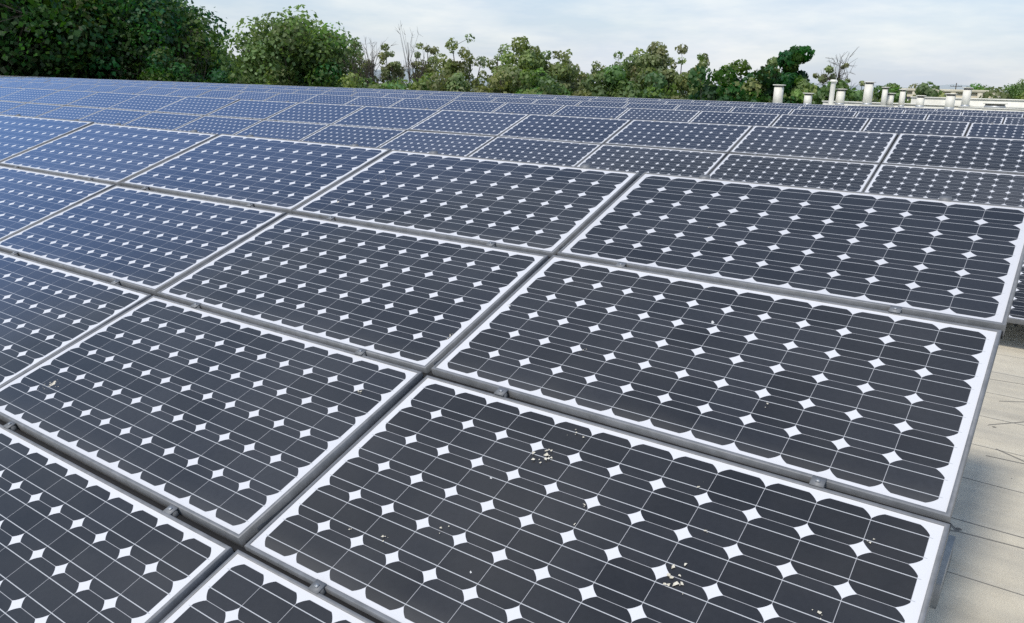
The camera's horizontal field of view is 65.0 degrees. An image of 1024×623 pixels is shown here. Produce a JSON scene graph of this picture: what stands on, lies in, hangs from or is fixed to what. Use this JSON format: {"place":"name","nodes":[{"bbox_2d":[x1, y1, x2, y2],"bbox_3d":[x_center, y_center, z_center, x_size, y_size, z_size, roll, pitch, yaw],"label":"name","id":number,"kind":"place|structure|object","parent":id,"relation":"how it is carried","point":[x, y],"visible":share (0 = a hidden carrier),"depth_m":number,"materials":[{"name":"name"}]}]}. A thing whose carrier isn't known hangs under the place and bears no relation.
{"place":"outdoors","nodes":[
{"label":"outdoors","id":0,"kind":"place"},
{"bbox_2d":[177,0,1023,91],"label":"sky","id":1,"kind":"structure","parent":0,"point":[904,43],"materials":[{"name":"white"}]},
{"bbox_2d":[374,68,971,92],"bbox_3d":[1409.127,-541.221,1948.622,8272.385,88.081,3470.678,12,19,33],"label":"hills","id":2,"kind":"structure","parent":0,"point":[858,87],"depth_m":3746.16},
{"bbox_2d":[901,88,1004,100],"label":"building","id":3,"kind":"structure","parent":0,"point":[910,92],"depth_m":128.85,"materials":[{"name":"paint"}]},
{"bbox_2d":[925,322,1023,622],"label":"roof","id":4,"kind":"structure","parent":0,"point":[984,581],"depth_m":3.54,"materials":[{"name":"beige concrete"}]},
{"bbox_2d":[0,114,1023,622],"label":"solar panels","id":5,"kind":"object","parent":4,"relation":"on","point":[204,338],"visible":1,"depth_m":2.60,"materials":[{"name":"glass"}]},
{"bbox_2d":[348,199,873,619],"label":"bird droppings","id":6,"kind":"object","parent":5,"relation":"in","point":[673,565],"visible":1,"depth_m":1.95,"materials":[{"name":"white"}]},
{"bbox_2d":[0,86,1023,324],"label":"solar panels","id":7,"kind":"object","parent":4,"relation":"on","point":[974,169],"visible":0.33,"depth_m":9.81,"materials":[{"name":"glass"}]},
{"bbox_2d":[0,81,1023,138],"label":"solar panels","id":8,"kind":"object","parent":4,"relation":"on","point":[957,128],"visible":0.12,"depth_m":17.04,"materials":[{"name":"glass"}]},
{"bbox_2d":[0,78,1023,124],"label":"solar panels","id":9,"kind":"object","parent":4,"relation":"on","point":[970,119],"visible":0.13,"depth_m":23.78,"materials":[{"name":"glass"}]},
{"bbox_2d":[0,76,1023,117],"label":"solar panels","id":10,"kind":"object","parent":4,"relation":"on","point":[1004,115],"visible":0.06,"depth_m":30.48,"materials":[{"name":"glass"}]},
{"bbox_2d":[0,76,1023,113],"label":"solar panels","id":11,"kind":"object","parent":4,"relation":"on","point":[899,108],"visible":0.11,"depth_m":37.28,"materials":[{"name":"glass"}]},
{"bbox_2d":[773,84,785,102],"bbox_3d":[15.493,-11.666,45.495,1.660,2.250,1.160,12,19,33],"label":"rooftop vent","id":12,"kind":"object","parent":4,"relation":"on","point":[778,94],"visible":0.19,"depth_m":45.43,"materials":[{"name":"white metal"}]},
{"bbox_2d":[803,93,813,104],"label":"rooftop vent","id":13,"kind":"object","parent":4,"relation":"on","point":[807,98],"visible":0.18,"depth_m":46.48,"materials":[{"name":"white metal"}]},
{"bbox_2d":[828,79,837,104],"bbox_3d":[19.627,-12.626,48.567,1.260,2.670,1.160,12,19,33],"label":"rooftop vent","id":14,"kind":"object","parent":4,"relation":"on","point":[832,91],"visible":0.28,"depth_m":48.49,"materials":[{"name":"white metal"}]},
{"bbox_2d":[835,89,858,105],"bbox_3d":[20.301,-12.394,48.772,1.560,2.150,1.160,12,19,33],"label":"rooftop vent","id":15,"kind":"object","parent":4,"relation":"on","point":[840,96],"visible":0.27,"depth_m":48.68,"materials":[{"name":"white metal"}]},
{"bbox_2d":[859,82,893,107],"bbox_3d":[21.903,-12.432,48.239,1.860,2.600,1.260,12,19,33],"label":"rooftop vent","id":16,"kind":"object","parent":4,"relation":"on","point":[868,93],"visible":0.39,"depth_m":48.19,"materials":[{"name":"white metal"}]},
{"bbox_2d":[880,87,889,104],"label":"rooftop vent","id":17,"kind":"object","parent":4,"relation":"on","point":[884,95],"visible":0.22,"depth_m":50.49,"materials":[{"name":"white metal"}]},
{"bbox_2d":[886,93,895,105],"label":"rooftop vent","id":18,"kind":"object","parent":4,"relation":"on","point":[890,99],"visible":0.2,"depth_m":50.77,"materials":[{"name":"white metal"}]},
{"bbox_2d":[898,89,912,107],"bbox_3d":[25.046,-12.903,50.891,1.360,2.250,1.060,12,19,33],"label":"rooftop vent","id":19,"kind":"object","parent":4,"relation":"on","point":[902,96],"visible":0.23,"depth_m":50.82,"materials":[{"name":"white metal"}]},
{"bbox_2d":[822,96,1023,108],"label":"parapet wall","id":20,"kind":"structure","parent":4,"relation":"on","point":[934,102],"depth_m":51.80,"materials":[{"name":"beige paint"}]},
{"bbox_2d":[913,95,943,108],"bbox_3d":[25.157,-12.051,48.515,1.760,1.900,1.160,12,19,33],"label":"rooftop vent","id":21,"kind":"object","parent":4,"relation":"on","point":[920,101],"visible":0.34,"depth_m":48.48,"materials":[{"name":"white metal"}]},
{"bbox_2d":[944,93,957,108],"bbox_3d":[25.944,-11.625,46.801,1.660,2.050,1.160,12,19,33],"label":"rooftop vent","id":22,"kind":"object","parent":4,"relation":"on","point":[950,101],"visible":0.2,"depth_m":46.73,"materials":[{"name":"white metal"}]},
{"bbox_2d":[958,87,983,109],"bbox_3d":[28.583,-12.569,49.694,1.760,2.450,1.160,12,19,33],"label":"rooftop vent","id":23,"kind":"object","parent":4,"relation":"on","point":[966,97],"visible":0.38,"depth_m":49.60,"materials":[{"name":"white metal"}]},
{"bbox_2d":[982,103,1023,111],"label":"rooftop vent","id":24,"kind":"object","parent":4,"relation":"on","point":[995,106],"visible":0.32,"depth_m":41.86,"materials":[{"name":"white metal"}]},
{"label":"ground","id":25,"kind":"structure","parent":0,"visible":0},
{"bbox_2d":[0,59,31,76],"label":"bush","id":26,"kind":"object","parent":25,"relation":"on","point":[14,69],"visible":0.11,"depth_m":112.13,"materials":[{"name":"green plant"}]},
{"bbox_2d":[0,0,64,76],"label":"tree","id":27,"kind":"object","parent":25,"relation":"on","point":[33,61],"visible":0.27,"depth_m":106.59,"materials":[{"name":"green plant"}]},
{"bbox_2d":[23,62,81,77],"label":"bush","id":28,"kind":"object","parent":25,"relation":"on","point":[51,73],"visible":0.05,"depth_m":116.00,"materials":[{"name":"green plant"}]},
{"bbox_2d":[0,0,118,78],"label":"tree","id":29,"kind":"object","parent":25,"relation":"on","point":[35,26],"visible":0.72,"depth_m":105.51,"materials":[{"name":"green plant"}]},
{"bbox_2d":[0,0,125,75],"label":"tree","id":30,"kind":"object","parent":25,"relation":"on","point":[119,3],"visible":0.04,"depth_m":111.24,"materials":[{"name":"green plant"}]},
{"bbox_2d":[0,0,156,79],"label":"tree","id":31,"kind":"object","parent":25,"relation":"on","point":[98,28],"visible":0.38,"depth_m":110.19,"materials":[{"name":"green plant"}]},
{"bbox_2d":[25,0,197,78],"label":"tree","id":32,"kind":"object","parent":25,"relation":"on","point":[128,11],"visible":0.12,"depth_m":114.10,"materials":[{"name":"green plant"}]},
{"bbox_2d":[39,0,208,80],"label":"tree","id":33,"kind":"object","parent":25,"relation":"on","point":[141,64],"visible":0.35,"depth_m":114.20,"materials":[{"name":"green plant"}]},
{"bbox_2d":[108,54,180,80],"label":"bush","id":34,"kind":"object","parent":25,"relation":"on","point":[128,77],"visible":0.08,"depth_m":116.87,"materials":[{"name":"green plant"}]},
{"bbox_2d":[60,0,231,82],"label":"tree","id":35,"kind":"object","parent":25,"relation":"on","point":[181,25],"visible":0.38,"depth_m":117.54,"materials":[{"name":"green plant"}]},
{"bbox_2d":[137,47,205,82],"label":"bush","id":36,"kind":"object","parent":25,"relation":"on","point":[174,71],"visible":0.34,"depth_m":110.99,"materials":[{"name":"green plant"}]},
{"bbox_2d":[123,0,226,78],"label":"tree","id":37,"kind":"object","parent":25,"relation":"on","point":[194,34],"visible":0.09,"depth_m":124.29,"materials":[{"name":"green plant"}]},
{"bbox_2d":[155,22,211,81],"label":"tree","id":38,"kind":"object","parent":25,"relation":"on","point":[195,70],"visible":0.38,"depth_m":118.87,"materials":[{"name":"green plant"}]},
{"bbox_2d":[202,68,227,82],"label":"bush","id":39,"kind":"object","parent":25,"relation":"on","point":[214,72],"visible":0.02,"depth_m":112.16,"materials":[{"name":"green plant"}]},
{"bbox_2d":[193,52,237,82],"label":"tree","id":40,"kind":"object","parent":25,"relation":"on","point":[218,64],"visible":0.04,"depth_m":129.17,"materials":[{"name":"green plant"}]},
{"bbox_2d":[211,57,244,83],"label":"bush","id":41,"kind":"object","parent":25,"relation":"on","point":[217,76],"visible":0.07,"depth_m":110.12,"materials":[{"name":"green plant"}]},
{"bbox_2d":[240,72,285,84],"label":"bush","id":42,"kind":"object","parent":25,"relation":"on","point":[247,76],"visible":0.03,"depth_m":104.66,"materials":[{"name":"green plant"}]},
{"bbox_2d":[239,41,301,82],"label":"tree","id":43,"kind":"object","parent":25,"relation":"on","point":[270,68],"visible":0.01,"depth_m":111.58,"materials":[{"name":"green plant"}]},
{"bbox_2d":[256,66,304,85],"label":"bush","id":44,"kind":"object","parent":25,"relation":"on","point":[282,74],"visible":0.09,"depth_m":102.54,"materials":[{"name":"green plant"}]},
{"bbox_2d":[211,4,363,86],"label":"tree","id":45,"kind":"object","parent":25,"relation":"on","point":[295,38],"visible":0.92,"depth_m":102.77,"materials":[{"name":"green plant"}]},
{"bbox_2d":[304,62,345,87],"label":"bush","id":46,"kind":"object","parent":25,"relation":"on","point":[326,80],"visible":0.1,"depth_m":101.70,"materials":[{"name":"green plant"}]},
{"bbox_2d":[287,29,365,85],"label":"tree","id":47,"kind":"object","parent":25,"relation":"on","point":[301,78],"visible":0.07,"depth_m":108.16,"materials":[{"name":"green plant"}]},
{"bbox_2d":[335,72,379,87],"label":"bush","id":48,"kind":"object","parent":25,"relation":"on","point":[348,81],"visible":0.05,"depth_m":100.23,"materials":[{"name":"green plant"}]},
{"bbox_2d":[347,39,378,84],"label":"tree","id":49,"kind":"object","parent":25,"relation":"on","point":[358,61],"visible":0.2,"depth_m":114.36,"materials":[{"name":"green plant"}]},
{"bbox_2d":[338,39,397,86],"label":"bare tree","id":50,"kind":"object","parent":25,"relation":"on","point":[371,71],"visible":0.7,"depth_m":102.73,"materials":[{"name":"grey plant"}]},
{"bbox_2d":[357,77,398,89],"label":"bush","id":51,"kind":"object","parent":25,"relation":"on","point":[373,85],"visible":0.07,"depth_m":95.80,"materials":[{"name":"green plant"}]},
{"bbox_2d":[377,43,405,83],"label":"tree","id":52,"kind":"object","parent":25,"relation":"on","point":[395,65],"visible":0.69,"depth_m":115.58,"materials":[{"name":"green plant"}]},
{"bbox_2d":[374,21,436,83],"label":"bare tree","id":53,"kind":"object","parent":25,"relation":"on","point":[408,71],"visible":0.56,"depth_m":102.84,"materials":[{"name":"grey plant"}]},
{"bbox_2d":[387,72,439,90],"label":"bush","id":54,"kind":"object","parent":25,"relation":"on","point":[415,85],"visible":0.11,"depth_m":96.03,"materials":[{"name":"green plant"}]},
{"bbox_2d":[410,43,439,80],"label":"tree","id":55,"kind":"object","parent":25,"relation":"on","point":[433,68],"visible":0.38,"depth_m":107.66,"materials":[{"name":"green plant"}]},
{"bbox_2d":[426,72,471,91],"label":"bush","id":56,"kind":"object","parent":25,"relation":"on","point":[447,82],"visible":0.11,"depth_m":88.22,"materials":[{"name":"green plant"}]},
{"bbox_2d":[442,83,476,91],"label":"bush","id":57,"kind":"object","parent":25,"relation":"on","point":[467,85],"visible":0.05,"depth_m":89.66,"materials":[{"name":"green plant"}]},
{"bbox_2d":[433,34,487,91],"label":"tree","id":58,"kind":"object","parent":25,"relation":"on","point":[449,66],"visible":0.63,"depth_m":101.17,"materials":[{"name":"green plant"}]},
{"bbox_2d":[478,44,511,91],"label":"tree","id":59,"kind":"object","parent":25,"relation":"on","point":[491,68],"visible":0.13,"depth_m":104.25,"materials":[{"name":"green plant"}]},
{"bbox_2d":[471,64,524,93],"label":"bush","id":60,"kind":"object","parent":25,"relation":"on","point":[508,81],"visible":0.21,"depth_m":86.43,"materials":[{"name":"green plant"}]},
{"bbox_2d":[493,36,546,89],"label":"tree","id":61,"kind":"object","parent":25,"relation":"on","point":[529,57],"visible":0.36,"depth_m":94.73,"materials":[{"name":"green plant"}]},
{"bbox_2d":[514,67,572,95],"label":"bush","id":62,"kind":"object","parent":25,"relation":"on","point":[536,84],"visible":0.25,"depth_m":84.06,"materials":[{"name":"green plant"}]},
{"bbox_2d":[540,49,572,83],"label":"tree","id":63,"kind":"object","parent":25,"relation":"on","point":[564,57],"visible":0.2,"depth_m":96.16,"materials":[{"name":"green plant"}]},
{"bbox_2d":[547,62,579,94],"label":"tree","id":64,"kind":"object","parent":25,"relation":"on","point":[566,73],"visible":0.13,"depth_m":87.30,"materials":[{"name":"green plant"}]},
{"bbox_2d":[571,64,592,91],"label":"tree","id":65,"kind":"object","parent":25,"relation":"on","point":[579,77],"visible":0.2,"depth_m":103.92,"materials":[{"name":"green plant"}]},
{"bbox_2d":[571,84,606,95],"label":"bush","id":66,"kind":"object","parent":25,"relation":"on","point":[580,93],"visible":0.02,"depth_m":83.44,"materials":[{"name":"green plant"}]},
{"bbox_2d":[591,61,620,85],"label":"tree","id":67,"kind":"object","parent":25,"relation":"on","point":[594,66],"visible":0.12,"depth_m":100.27,"materials":[{"name":"green plant"}]},
{"bbox_2d":[581,65,640,97],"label":"bush","id":68,"kind":"object","parent":25,"relation":"on","point":[614,78],"visible":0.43,"depth_m":81.83,"materials":[{"name":"green plant"}]},
{"bbox_2d":[613,47,644,80],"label":"tree","id":69,"kind":"object","parent":25,"relation":"on","point":[627,72],"visible":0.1,"depth_m":91.15,"materials":[{"name":"green plant"}]},
{"bbox_2d":[610,67,683,98],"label":"bush","id":70,"kind":"object","parent":25,"relation":"on","point":[653,84],"visible":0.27,"depth_m":81.38,"materials":[{"name":"green plant"}]},
{"bbox_2d":[623,41,678,92],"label":"tree","id":71,"kind":"object","parent":25,"relation":"on","point":[656,58],"visible":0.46,"depth_m":87.28,"materials":[{"name":"green plant"}]},
{"bbox_2d":[667,43,700,94],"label":"tree","id":72,"kind":"object","parent":25,"relation":"on","point":[680,49],"visible":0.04,"depth_m":89.66,"materials":[{"name":"green plant"}]},
{"bbox_2d":[667,72,704,99],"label":"tree","id":73,"kind":"object","parent":25,"relation":"on","point":[681,82],"visible":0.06,"depth_m":80.49,"materials":[{"name":"green plant"}]},
{"bbox_2d":[687,53,715,85],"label":"tree","id":74,"kind":"object","parent":25,"relation":"on","point":[703,59],"visible":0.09,"depth_m":94.41,"materials":[{"name":"green plant"}]},
{"bbox_2d":[684,65,749,101],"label":"bush","id":75,"kind":"object","parent":25,"relation":"on","point":[709,92],"visible":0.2,"depth_m":73.26,"materials":[{"name":"green plant"}]},
{"bbox_2d":[712,63,733,86],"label":"tree","id":76,"kind":"object","parent":25,"relation":"on","point":[727,65],"visible":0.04,"depth_m":99.11,"materials":[{"name":"green plant"}]},
{"bbox_2d":[717,59,760,96],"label":"tree","id":77,"kind":"object","parent":25,"relation":"on","point":[745,66],"visible":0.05,"depth_m":78.13,"materials":[{"name":"green plant"}]},
{"bbox_2d":[716,77,765,100],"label":"bush","id":78,"kind":"object","parent":25,"relation":"on","point":[753,84],"visible":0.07,"depth_m":75.10,"materials":[{"name":"green plant"}]},
{"bbox_2d":[744,64,802,103],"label":"tree","id":79,"kind":"object","parent":25,"relation":"on","point":[766,96],"visible":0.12,"depth_m":74.30,"materials":[{"name":"green plant"}]},
{"bbox_2d":[767,56,780,78],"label":"tree","id":80,"kind":"object","parent":25,"relation":"on","point":[772,61],"visible":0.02,"depth_m":90.82,"materials":[{"name":"green plant"}]},
{"bbox_2d":[768,78,818,103],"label":"bush","id":81,"kind":"object","parent":25,"relation":"on","point":[799,91],"visible":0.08,"depth_m":73.47,"materials":[{"name":"green plant"}]},
{"bbox_2d":[776,45,820,96],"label":"tree","id":82,"kind":"object","parent":25,"relation":"on","point":[791,59],"visible":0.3,"depth_m":76.27,"materials":[{"name":"green plant"}]},
{"bbox_2d":[813,65,834,96],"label":"tree","id":83,"kind":"object","parent":25,"relation":"on","point":[827,69],"visible":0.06,"depth_m":86.42,"materials":[{"name":"green plant"}]},
{"bbox_2d":[812,47,861,100],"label":"bare tree","id":84,"kind":"object","parent":25,"relation":"on","point":[839,75],"visible":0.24,"depth_m":71.25,"materials":[{"name":"grey plant"}]},
{"bbox_2d":[812,78,863,104],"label":"bush","id":85,"kind":"object","parent":25,"relation":"on","point":[850,94],"visible":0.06,"depth_m":70.78,"materials":[{"name":"green plant"}]},
{"bbox_2d":[841,63,850,88],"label":"tree","id":86,"kind":"object","parent":25,"relation":"on","point":[848,80],"visible":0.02,"depth_m":92.76,"materials":[{"name":"green plant"}]},
{"bbox_2d":[850,90,877,101],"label":"bush","id":87,"kind":"object","parent":25,"relation":"on","point":[875,100],"depth_m":72.69,"materials":[{"name":"green plant"}]},
{"bbox_2d":[859,81,874,101],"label":"tree","id":88,"kind":"object","parent":25,"relation":"on","point":[862,83],"visible":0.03,"depth_m":101.30,"materials":[{"name":"green plant"}]},
{"bbox_2d":[873,82,901,101],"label":"tree","id":89,"kind":"object","parent":25,"relation":"on","point":[878,95],"visible":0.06,"depth_m":125.49,"materials":[{"name":"green plant"}]},
{"bbox_2d":[879,87,906,102],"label":"bush","id":90,"kind":"object","parent":25,"relation":"on","point":[896,97],"depth_m":70.46,"materials":[{"name":"green plant"}]},
{"bbox_2d":[896,81,945,102],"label":"bush","id":91,"kind":"object","parent":25,"relation":"on","point":[924,89],"visible":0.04,"depth_m":66.97,"materials":[{"name":"green plant"}]},
{"bbox_2d":[970,84,993,89],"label":"tree","id":92,"kind":"object","parent":25,"relation":"on","point":[976,87],"visible":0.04,"depth_m":201.53,"materials":[{"name":"green plant"}]},
{"bbox_2d":[979,86,1010,98],"bbox_3d":[38.568,-12.752,66.494,6.794,11.321,7.111,12,19,33],"label":"bush","id":93,"kind":"object","parent":25,"relation":"on","point":[1002,94],"visible":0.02,"depth_m":63.46,"materials":[{"name":"green plant"}]},
{"bbox_2d":[1000,79,1023,98],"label":"bush","id":94,"kind":"object","parent":25,"relation":"on","point":[1015,90],"visible":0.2,"depth_m":198.20,"materials":[{"name":"green plant"}]},
{"bbox_2d":[1014,92,1023,99],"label":"bush","id":95,"kind":"object","parent":25,"relation":"on","point":[1021,97],"visible":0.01,"depth_m":62.51,"materials":[{"name":"green plant"}]}
]}

